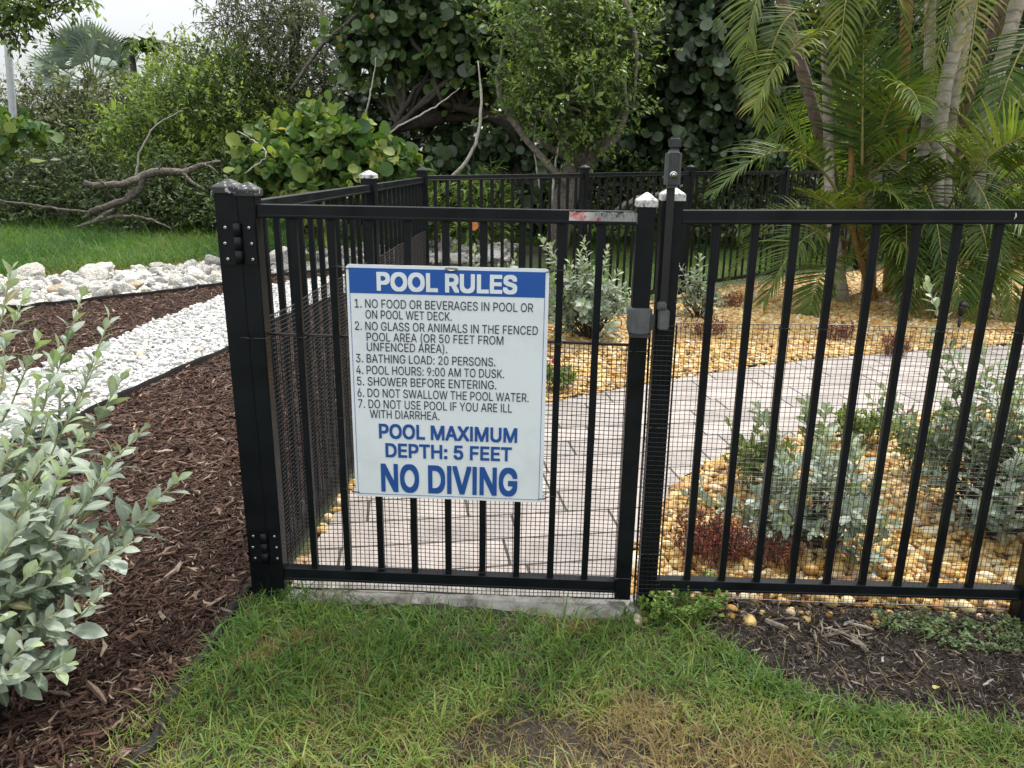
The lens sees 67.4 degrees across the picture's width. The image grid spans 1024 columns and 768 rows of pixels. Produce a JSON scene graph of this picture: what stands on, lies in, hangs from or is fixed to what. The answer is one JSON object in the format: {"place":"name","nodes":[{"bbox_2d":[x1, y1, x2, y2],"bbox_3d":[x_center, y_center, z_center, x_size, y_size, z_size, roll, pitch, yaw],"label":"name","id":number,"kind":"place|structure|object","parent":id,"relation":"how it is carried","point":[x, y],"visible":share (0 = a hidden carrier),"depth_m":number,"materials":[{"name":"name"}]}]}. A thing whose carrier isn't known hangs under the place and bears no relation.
{"place":"outdoors","nodes":[
{"label":"outdoors","id":0,"kind":"place"},
{"bbox_2d":[0,274,344,440],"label":"white gravel","id":1,"kind":"structure","parent":0,"point":[168,342],"depth_m":5.22,"materials":[{"name":"white gravel"}]},
{"bbox_2d":[0,210,810,277],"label":"long grass","id":2,"kind":"structure","parent":0,"point":[45,247],"depth_m":11.13,"materials":[{"name":"green plant"}]},
{"bbox_2d":[75,152,220,228],"bbox_3d":[-5.566,-2.954,11.763,2.159,1.158,0.595,-3,17,-12],"label":"dead branch","id":3,"kind":"object","parent":2,"relation":"on","point":[138,180],"visible":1,"depth_m":11.71,"materials":[{"name":"brown wood"}]},
{"bbox_2d":[0,199,128,212],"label":"bare twig","id":4,"kind":"object","parent":3,"relation":"on","point":[43,207],"visible":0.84,"depth_m":11.99,"materials":[{"name":"brown wood"}]},
{"bbox_2d":[135,110,182,174],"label":"bare twig","id":5,"kind":"object","parent":3,"relation":"attached to","point":[137,166],"visible":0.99,"depth_m":11.68,"materials":[{"name":"brown wood"}]},
{"bbox_2d":[0,0,1022,162],"label":"sky","id":6,"kind":"structure","parent":0,"point":[127,17],"materials":[{"name":"white"}]},
{"bbox_2d":[0,173,1023,608],"bbox_3d":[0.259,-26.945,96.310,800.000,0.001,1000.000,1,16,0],"label":"ground","id":7,"kind":"structure","parent":0,"point":[544,261],"depth_m":9.88,"materials":[{"name":"brown soil"}]},
{"bbox_2d":[3,5,20,219],"bbox_3d":[-9.700,-5.545,14.866,0.652,4.741,0.129,1,16,0],"label":"light pole","id":8,"kind":"object","parent":7,"relation":"on","point":[10,80],"visible":0.38,"depth_m":14.77,"materials":[{"name":"white metal"}]},
{"bbox_2d":[0,105,63,168],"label":"sea grape","id":9,"kind":"object","parent":7,"relation":"on","point":[16,132],"visible":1,"depth_m":11.40,"materials":[{"name":"green plant"}]},
{"bbox_2d":[0,0,106,60],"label":"tree","id":10,"kind":"object","parent":7,"relation":"on","point":[20,16],"visible":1,"depth_m":8.31,"materials":[{"name":"green plant"}]},
{"bbox_2d":[0,65,107,205],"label":"background tree","id":11,"kind":"object","parent":7,"relation":"on","point":[4,94],"visible":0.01,"depth_m":20.51,"materials":[{"name":"green plant"}]},
{"bbox_2d":[0,117,156,229],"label":"bush","id":12,"kind":"object","parent":7,"relation":"on","point":[9,211],"visible":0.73,"depth_m":13.69,"materials":[{"name":"green plant"}]},
{"bbox_2d":[22,18,156,116],"bbox_3d":[-12.793,-8.394,23.617,3.959,5.207,3.750,1,16,0],"label":"fan palm","id":13,"kind":"object","parent":7,"relation":"on","point":[78,40],"visible":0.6,"depth_m":22.51,"materials":[{"name":"green plant"}]},
{"bbox_2d":[0,45,183,216],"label":"bush","id":14,"kind":"object","parent":7,"relation":"on","point":[54,114],"visible":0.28,"depth_m":15.77,"materials":[{"name":"green plant"}]},
{"bbox_2d":[63,81,191,206],"bbox_3d":[-9.869,-5.985,20.145,4.605,3.830,3.636,-6,18,-22],"label":"background tree","id":15,"kind":"object","parent":7,"relation":"on","point":[122,127],"depth_m":19.54,"materials":[{"name":"green plant"}]},
{"bbox_2d":[118,36,171,82],"bbox_3d":[-10.587,-7.782,22.759,1.489,4.543,1.492,1,16,0],"label":"feather palm","id":16,"kind":"object","parent":7,"relation":"on","point":[126,47],"visible":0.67,"depth_m":22.05,"materials":[{"name":"green plant"}]},
{"bbox_2d":[5,268,328,311],"bbox_3d":[-4.063,-0.914,7.637,6.218,0.087,1.545,-7,18,-25],"label":"rock edging","id":17,"kind":"object","parent":7,"relation":"on","point":[131,295],"visible":0.4,"depth_m":7.34,"materials":[{"name":"black rubber"}]},
{"bbox_2d":[68,137,270,234],"bbox_3d":[-5.603,-3.252,13.068,3.549,1.927,2.476,1,16,0],"label":"bush","id":18,"kind":"object","parent":7,"relation":"on","point":[191,210],"visible":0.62,"depth_m":12.76,"materials":[{"name":"green plant"}]},
{"bbox_2d":[79,13,260,209],"bbox_3d":[-8.065,-6.737,19.838,6.572,5.294,4.560,1,16,0],"label":"background tree","id":19,"kind":"object","parent":7,"relation":"on","point":[173,43],"visible":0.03,"depth_m":19.18,"materials":[{"name":"green plant"}]},
{"bbox_2d":[58,12,312,210],"bbox_3d":[-5.608,-4.763,14.034,4.442,3.782,3.154,1,16,0],"label":"bush","id":20,"kind":"object","parent":7,"relation":"on","point":[203,111],"visible":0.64,"depth_m":13.59,"materials":[{"name":"green plant"}]},
{"bbox_2d":[0,261,440,767],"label":"mulch","id":21,"kind":"object","parent":7,"relation":"on","point":[124,419],"visible":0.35,"depth_m":2.75,"materials":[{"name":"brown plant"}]},
{"bbox_2d":[0,259,191,706],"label":"silver shrub","id":22,"kind":"object","parent":21,"relation":"on","point":[39,576],"visible":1,"depth_m":1.82,"materials":[{"name":"green plant"}]},
{"bbox_2d":[9,304,321,446],"bbox_3d":[-2.029,-0.275,5.524,1.121,0.092,6.970,7,18,22],"label":"gravel edging","id":23,"kind":"object","parent":21,"relation":"on","point":[148,382],"visible":0.28,"depth_m":4.59,"materials":[{"name":"black rubber"}]},
{"bbox_2d":[179,83,329,197],"bbox_3d":[-6.183,-5.884,19.644,5.182,4.279,4.019,1,16,0],"label":"background tree","id":24,"kind":"object","parent":7,"relation":"on","point":[234,115],"depth_m":19.01,"materials":[{"name":"green plant"}]},
{"bbox_2d":[0,242,516,305],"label":"rock rubble","id":25,"kind":"object","parent":7,"relation":"on","point":[146,288],"visible":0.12,"depth_m":8.21,"materials":[{"name":"stone"}]},
{"bbox_2d":[17,262,44,276],"bbox_3d":[-5.317,-1.224,8.485,0.294,0.184,0.311,-17,35,-8],"label":"boulder","id":26,"kind":"object","parent":25,"relation":"on","point":[34,269],"visible":0.6,"depth_m":8.42,"materials":[{"name":"stone"}]},
{"bbox_2d":[30,283,47,289],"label":"boulder","id":27,"kind":"object","parent":25,"relation":"on","point":[38,286],"visible":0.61,"depth_m":7.70,"materials":[{"name":"stone"}]},
{"bbox_2d":[42,275,61,284],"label":"boulder","id":28,"kind":"object","parent":25,"relation":"on","point":[54,279],"visible":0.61,"depth_m":8.05,"materials":[{"name":"stone"}]},
{"bbox_2d":[47,284,66,294],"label":"boulder","id":29,"kind":"object","parent":25,"relation":"on","point":[52,288],"visible":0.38,"depth_m":7.50,"materials":[{"name":"beige stone"}]},
{"bbox_2d":[50,295,72,301],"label":"boulder","id":30,"kind":"object","parent":25,"relation":"on","point":[53,298],"visible":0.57,"depth_m":7.03,"materials":[{"name":"stone"}]},
{"bbox_2d":[58,286,74,296],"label":"boulder","id":31,"kind":"object","parent":25,"relation":"on","point":[67,290],"visible":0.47,"depth_m":7.35,"materials":[{"name":"stone"}]},
{"bbox_2d":[64,275,81,283],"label":"boulder","id":32,"kind":"object","parent":25,"relation":"on","point":[70,278],"visible":0.5,"depth_m":8.11,"materials":[{"name":"stone"}]},
{"bbox_2d":[79,264,108,280],"bbox_3d":[-4.535,-1.173,8.330,0.318,0.188,0.300,23,46,10],"label":"boulder","id":33,"kind":"object","parent":25,"relation":"on","point":[96,271],"visible":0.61,"depth_m":8.27,"materials":[{"name":"stone"}]},
{"bbox_2d":[82,282,105,293],"bbox_3d":[-4.118,-0.938,7.591,0.250,0.142,0.182,-4,17,-14],"label":"boulder","id":34,"kind":"object","parent":25,"relation":"on","point":[90,286],"visible":0.27,"depth_m":7.55,"materials":[{"name":"stone"}]},
{"bbox_2d":[93,286,112,296],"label":"boulder","id":35,"kind":"object","parent":25,"relation":"on","point":[105,291],"visible":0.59,"depth_m":7.27,"materials":[{"name":"stone"}]},
{"bbox_2d":[97,262,114,273],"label":"boulder","id":36,"kind":"object","parent":25,"relation":"on","point":[109,266],"visible":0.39,"depth_m":8.80,"materials":[{"name":"stone"}]},
{"bbox_2d":[111,282,135,294],"bbox_3d":[-3.832,-0.923,7.554,0.255,0.164,0.159,10,-2,-34],"label":"boulder","id":37,"kind":"object","parent":25,"relation":"on","point":[119,287],"visible":0.66,"depth_m":7.49,"materials":[{"name":"stone"}]},
{"bbox_2d":[110,270,142,280],"bbox_3d":[-4.107,-1.102,8.177,0.302,0.225,0.186,3,17,7],"label":"boulder","id":38,"kind":"object","parent":25,"relation":"on","point":[120,276],"visible":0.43,"depth_m":8.13,"materials":[{"name":"stone"}]},
{"bbox_2d":[118,276,141,282],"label":"boulder","id":39,"kind":"object","parent":25,"relation":"on","point":[127,279],"visible":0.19,"depth_m":7.82,"materials":[{"name":"stone"}]},
{"bbox_2d":[135,270,150,279],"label":"boulder","id":40,"kind":"object","parent":25,"relation":"on","point":[145,274],"visible":0.37,"depth_m":8.37,"materials":[{"name":"stone"}]},
{"bbox_2d":[173,275,200,286],"bbox_3d":[-3.358,-1.032,7.971,0.276,0.205,0.171,0,16,-1],"label":"boulder","id":41,"kind":"object","parent":25,"relation":"on","point":[191,280],"visible":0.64,"depth_m":7.93,"materials":[{"name":"stone"}]},
{"bbox_2d":[186,266,204,279],"bbox_3d":[-3.462,-1.188,8.417,0.204,0.210,0.326,-1,27,-21],"label":"boulder","id":42,"kind":"object","parent":25,"relation":"on","point":[195,272],"visible":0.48,"depth_m":8.31,"materials":[{"name":"stone"}]},
{"bbox_2d":[195,264,215,274],"bbox_3d":[-3.519,-1.282,8.800,0.250,0.161,0.156,2,-18,4],"label":"boulder","id":43,"kind":"object","parent":25,"relation":"on","point":[206,269],"visible":0.46,"depth_m":8.74,"materials":[{"name":"stone"}]},
{"bbox_2d":[204,254,219,265],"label":"boulder","id":44,"kind":"object","parent":25,"relation":"on","point":[209,259],"visible":0.45,"depth_m":9.37,"materials":[{"name":"stone"}]},
{"bbox_2d":[204,274,221,282],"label":"boulder","id":45,"kind":"object","parent":25,"relation":"on","point":[211,278],"visible":0.5,"depth_m":8.21,"materials":[{"name":"stone"}]},
{"bbox_2d":[270,246,287,257],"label":"boulder","id":46,"kind":"object","parent":25,"relation":"on","point":[284,249],"visible":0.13,"depth_m":10.18,"materials":[{"name":"stone"}]},
{"bbox_2d":[223,89,438,260],"bbox_3d":[-2.263,-2.575,9.615,2.724,2.130,1.688,1,16,0],"label":"sea grape","id":47,"kind":"object","parent":25,"relation":"on","point":[315,145],"visible":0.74,"depth_m":9.28,"materials":[{"name":"green plant"}]},
{"bbox_2d":[237,131,266,173],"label":"bare twig","id":48,"kind":"object","parent":47,"relation":"attached to","point":[262,147],"visible":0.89,"depth_m":9.21,"materials":[{"name":"grey wood"}]},
{"bbox_2d":[384,157,529,252],"bbox_3d":[-0.987,-2.499,10.939,2.558,1.485,1.645,-3,17,-11],"label":"bush","id":49,"kind":"object","parent":25,"relation":"on","point":[465,204],"visible":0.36,"depth_m":10.93,"materials":[{"name":"green plant"}]},
{"bbox_2d":[444,60,482,195],"bbox_3d":[-0.701,-3.449,10.452,0.648,1.774,0.199,8,18,24],"label":"bare sapling","id":50,"kind":"object","parent":49,"relation":"on","point":[461,167],"visible":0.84,"depth_m":10.36,"materials":[{"name":"grey plant"}]},
{"bbox_2d":[450,255,463,264],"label":"boulder","id":51,"kind":"object","parent":25,"relation":"on","point":[453,259],"visible":0.72,"depth_m":10.02,"materials":[{"name":"stone"}]},
{"bbox_2d":[188,0,385,142],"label":"tree","id":52,"kind":"object","parent":7,"relation":"on","point":[292,24],"visible":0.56,"depth_m":13.96,"materials":[{"name":"green plant"}]},
{"bbox_2d":[210,167,429,600],"bbox_3d":[-0.683,-0.352,3.726,0.073,1.319,3.133,1,16,3],"label":"side fence","id":53,"kind":"object","parent":7,"relation":"on","point":[412,192],"visible":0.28,"depth_m":2.68,"materials":[{"name":"black metal"}]},
{"bbox_2d":[305,0,558,236],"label":"sea grape","id":54,"kind":"object","parent":7,"relation":"on","point":[426,52],"visible":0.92,"depth_m":11.90,"materials":[{"name":"green plant"}]},
{"bbox_2d":[290,0,370,89],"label":"bare twig","id":55,"kind":"object","parent":54,"relation":"attached to","point":[315,53],"visible":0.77,"depth_m":12.39,"materials":[{"name":"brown wood"}]},
{"bbox_2d":[390,91,455,133],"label":"bare twig","id":56,"kind":"object","parent":54,"relation":"attached to","point":[421,114],"visible":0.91,"depth_m":10.79,"materials":[{"name":"grey wood"}]},
{"bbox_2d":[331,78,569,240],"bbox_3d":[-1.012,-3.974,13.631,5.268,3.246,3.622,10,19,28],"label":"sea grape","id":57,"kind":"object","parent":7,"relation":"on","point":[443,150],"visible":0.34,"depth_m":12.76,"materials":[{"name":"green plant"}]},
{"bbox_2d":[285,580,641,619],"bbox_3d":[-0.157,0.685,2.402,1.109,0.045,0.173,1,16,3],"label":"concrete threshold","id":58,"kind":"object","parent":7,"relation":"on","point":[505,603],"visible":0.46,"depth_m":2.39,"materials":[{"name":"grey concrete"}]},
{"bbox_2d":[467,243,517,267],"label":"silver shrub","id":59,"kind":"object","parent":7,"relation":"on","point":[474,249],"visible":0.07,"depth_m":5.61,"materials":[{"name":"green plant"}]},
{"bbox_2d":[506,0,610,201],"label":"background tree","id":60,"kind":"object","parent":7,"relation":"on","point":[553,39],"visible":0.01,"depth_m":17.03,"materials":[{"name":"green plant"}]},
{"bbox_2d":[462,0,682,254],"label":"tree","id":61,"kind":"object","parent":7,"relation":"on","point":[583,109],"visible":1,"depth_m":10.21,"materials":[{"name":"green plant"}]},
{"bbox_2d":[533,115,539,188],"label":"bare twig","id":62,"kind":"object","parent":61,"relation":"attached to","point":[535,156],"visible":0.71,"depth_m":10.84,"materials":[{"name":"wood"}]},
{"bbox_2d":[552,112,562,204],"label":"bare twig","id":63,"kind":"object","parent":61,"relation":"attached to","point":[555,164],"visible":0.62,"depth_m":10.75,"materials":[{"name":"wood"}]},
{"bbox_2d":[615,181,694,209],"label":"bare twig","id":64,"kind":"object","parent":61,"relation":"attached to","point":[631,201],"visible":0.25,"depth_m":10.13,"materials":[{"name":"brown wood"}]},
{"bbox_2d":[290,254,1023,631],"bbox_3d":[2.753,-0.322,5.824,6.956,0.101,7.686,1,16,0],"label":"river gravel","id":65,"kind":"structure","parent":7,"relation":"on","point":[881,311],"depth_m":3.51,"materials":[{"name":"beige gravel"}]},
{"bbox_2d":[546,358,581,390],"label":"flowering plant","id":66,"kind":"object","parent":65,"relation":"on","point":[562,373],"visible":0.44,"depth_m":4.50,"materials":[{"name":"green plant"}]},
{"bbox_2d":[538,234,630,341],"bbox_3d":[0.560,-0.700,5.716,0.796,0.797,0.819,1,16,0],"label":"silver shrub","id":67,"kind":"object","parent":65,"relation":"on","point":[580,302],"visible":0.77,"depth_m":5.69,"materials":[{"name":"green plant"}]},
{"bbox_2d":[676,253,730,318],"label":"silver shrub","id":68,"kind":"object","parent":65,"relation":"on","point":[691,297],"visible":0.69,"depth_m":6.61,"materials":[{"name":"green plant"}]},
{"bbox_2d":[678,313,733,336],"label":"red tuft","id":69,"kind":"object","parent":65,"relation":"on","point":[697,327],"visible":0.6,"depth_m":5.93,"materials":[{"name":"brown plant"}]},
{"bbox_2d":[663,502,768,568],"bbox_3d":[0.680,0.526,2.616,0.356,0.191,0.310,-4,17,-15],"label":"red shrub","id":70,"kind":"object","parent":65,"relation":"on","point":[706,540],"visible":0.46,"depth_m":2.60,"materials":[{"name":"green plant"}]},
{"bbox_2d":[716,291,743,307],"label":"red tuft","id":71,"kind":"object","parent":65,"relation":"on","point":[732,301],"visible":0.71,"depth_m":7.13,"materials":[{"name":"brown plant"}]},
{"bbox_2d":[722,416,802,493],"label":"flowering plant","id":72,"kind":"object","parent":65,"relation":"on","point":[762,459],"visible":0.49,"depth_m":3.11,"materials":[{"name":"green plant"}]},
{"bbox_2d":[739,524,813,572],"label":"red shrub","id":73,"kind":"object","parent":65,"relation":"on","point":[775,549],"visible":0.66,"depth_m":2.58,"materials":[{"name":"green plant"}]},
{"bbox_2d":[677,394,901,576],"bbox_3d":[1.079,0.370,2.910,0.857,0.541,0.961,1,16,0],"label":"silver shrub","id":74,"kind":"object","parent":65,"relation":"on","point":[814,486],"visible":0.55,"depth_m":2.68,"materials":[{"name":"green plant"}]},
{"bbox_2d":[818,316,857,340],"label":"red tuft","id":75,"kind":"object","parent":65,"relation":"on","point":[843,331],"visible":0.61,"depth_m":5.88,"materials":[{"name":"brown plant"}]},
{"bbox_2d":[702,0,1016,321],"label":"feather palm","id":76,"kind":"object","parent":65,"relation":"on","point":[867,116],"visible":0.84,"depth_m":6.70,"materials":[{"name":"green plant"}]},
{"bbox_2d":[831,402,893,449],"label":"flowering plant","id":77,"kind":"object","parent":65,"relation":"on","point":[872,423],"visible":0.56,"depth_m":3.66,"materials":[{"name":"green plant"}]},
{"bbox_2d":[880,332,913,355],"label":"red tuft","id":78,"kind":"object","parent":65,"relation":"on","point":[889,347],"visible":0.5,"depth_m":5.44,"materials":[{"name":"brown plant"}]},
{"bbox_2d":[800,0,1023,324],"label":"feather palm","id":79,"kind":"object","parent":65,"relation":"on","point":[986,124],"visible":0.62,"depth_m":6.77,"materials":[{"name":"green plant"}]},
{"bbox_2d":[889,409,948,476],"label":"flowering plant","id":80,"kind":"object","parent":65,"relation":"on","point":[904,446],"visible":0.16,"depth_m":3.33,"materials":[{"name":"green plant"}]},
{"bbox_2d":[865,276,1023,546],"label":"silver shrub","id":81,"kind":"object","parent":65,"relation":"on","point":[927,287],"visible":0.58,"depth_m":2.88,"materials":[{"name":"green plant"}]},
{"bbox_2d":[957,301,968,327],"bbox_3d":[3.682,-0.533,6.297,0.072,0.295,0.078,1,16,0],"label":"path light","id":82,"kind":"object","parent":65,"relation":"on","point":[963,307],"visible":0.92,"depth_m":6.26,"materials":[{"name":"black plastic"}]},
{"bbox_2d":[536,119,823,250],"bbox_3d":[2.756,-2.974,11.922,4.842,2.164,3.103,1,16,0],"label":"bush","id":83,"kind":"object","parent":7,"relation":"on","point":[622,164],"visible":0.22,"depth_m":11.76,"materials":[{"name":"green plant"}]},
{"bbox_2d":[542,0,835,239],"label":"sea grape","id":84,"kind":"object","parent":7,"relation":"on","point":[696,92],"visible":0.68,"depth_m":11.40,"materials":[{"name":"green plant"}]},
{"bbox_2d":[428,165,1014,317],"bbox_3d":[3.205,-1.742,8.552,10.239,1.332,0.651,-12,21,-37],"label":"back fence","id":85,"kind":"object","parent":7,"relation":"on","point":[584,174],"visible":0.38,"depth_m":6.97,"materials":[{"name":"black metal"}]},
{"bbox_2d":[472,140,477,230],"bbox_3d":[-0.351,-1.917,6.950,0.090,1.044,0.029,-3,17,-11],"label":"marker disc","id":86,"kind":"object","parent":85,"relation":"hanging from","point":[474,226],"visible":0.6,"depth_m":7.06,"materials":[{"name":"orange plastic"}]},
{"bbox_2d":[552,343,1006,399],"bbox_3d":[2.017,-0.123,5.207,3.986,0.053,0.244,-6,18,-22],"label":"path edging","id":87,"kind":"object","parent":7,"relation":"on","point":[752,365],"visible":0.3,"depth_m":5.13,"materials":[{"name":"grey concrete"}]},
{"bbox_2d":[773,0,853,209],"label":"background tree","id":88,"kind":"object","parent":7,"relation":"on","point":[801,118],"depth_m":16.79,"materials":[{"name":"green plant"}]},
{"bbox_2d":[787,0,954,208],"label":"background tree","id":89,"kind":"object","parent":7,"relation":"on","point":[855,86],"depth_m":16.38,"materials":[{"name":"green plant"}]},
{"bbox_2d":[740,0,1023,247],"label":"tree","id":90,"kind":"object","parent":7,"relation":"on","point":[892,4],"visible":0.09,"depth_m":12.11,"materials":[{"name":"green plant"}]},
{"bbox_2d":[887,1,1023,207],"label":"background tree","id":91,"kind":"object","parent":7,"relation":"on","point":[980,105],"visible":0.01,"depth_m":16.39,"materials":[{"name":"green plant"}]},
{"bbox_2d":[34,581,1023,767],"bbox_3d":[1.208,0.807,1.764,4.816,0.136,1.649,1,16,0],"label":"lawn grass","id":92,"kind":"structure","parent":0,"point":[572,681],"depth_m":1.95,"materials":[{"name":"green plant"}]},
{"bbox_2d":[119,578,251,767],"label":"lawn edging","id":93,"kind":"object","parent":92,"relation":"on","point":[158,728],"visible":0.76,"depth_m":1.96,"materials":[{"name":"black rubber"}]},
{"bbox_2d":[155,606,1012,767],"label":"soil crumbs","id":94,"kind":"object","parent":92,"relation":"on","point":[553,724],"visible":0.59,"depth_m":1.84,"materials":[{"name":"brown soil"}]},
{"bbox_2d":[633,136,1023,621],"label":"metal fence","id":95,"kind":"object","parent":92,"relation":"on","point":[674,216],"visible":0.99,"depth_m":2.18,"materials":[{"name":"black metal"}]},
{"bbox_2d":[221,182,658,599],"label":"pool gate","id":96,"kind":"structure","parent":95,"relation":"attached to","point":[243,242],"depth_m":2.24,"materials":[{"name":"black metal"}]},
{"bbox_2d":[331,264,564,502],"bbox_3d":[-0.181,0.006,2.194,0.641,0.687,0.054,2,16,3],"label":"pool rules sign","id":97,"kind":"object","parent":96,"relation":"attached to","point":[448,365],"visible":1,"depth_m":2.17,"materials":[{"name":"metal"}]},
{"bbox_2d":[673,603,1023,745],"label":"soil bed","id":98,"kind":"object","parent":92,"relation":"on","point":[888,657],"visible":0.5,"depth_m":2.13,"materials":[{"name":"brown soil"}]},
{"bbox_2d":[637,584,728,623],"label":"weed","id":99,"kind":"object","parent":98,"relation":"on","point":[659,605],"visible":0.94,"depth_m":2.29,"materials":[{"name":"green plant"}]},
{"bbox_2d":[673,598,1023,745],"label":"wood chips","id":100,"kind":"object","parent":98,"relation":"on","point":[854,621],"visible":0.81,"depth_m":2.13,"materials":[{"name":"brown wood"}]},
{"bbox_2d":[872,603,948,635],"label":"weed","id":101,"kind":"object","parent":98,"relation":"on","point":[896,626],"visible":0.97,"depth_m":2.27,"materials":[{"name":"green plant"}]},
{"bbox_2d":[906,611,1023,655],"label":"weed","id":102,"kind":"object","parent":98,"relation":"on","point":[1016,634],"visible":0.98,"depth_m":2.22,"materials":[{"name":"green plant"}]},
{"bbox_2d":[309,345,1023,575],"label":"paver path","id":103,"kind":"structure","parent":0,"point":[764,389],"depth_m":3.56,"materials":[{"name":"grey concrete"}]},
{"bbox_2d":[532,234,965,309],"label":"turf grass","id":104,"kind":"structure","parent":0,"point":[614,254],"depth_m":10.25,"materials":[{"name":"green plant"}]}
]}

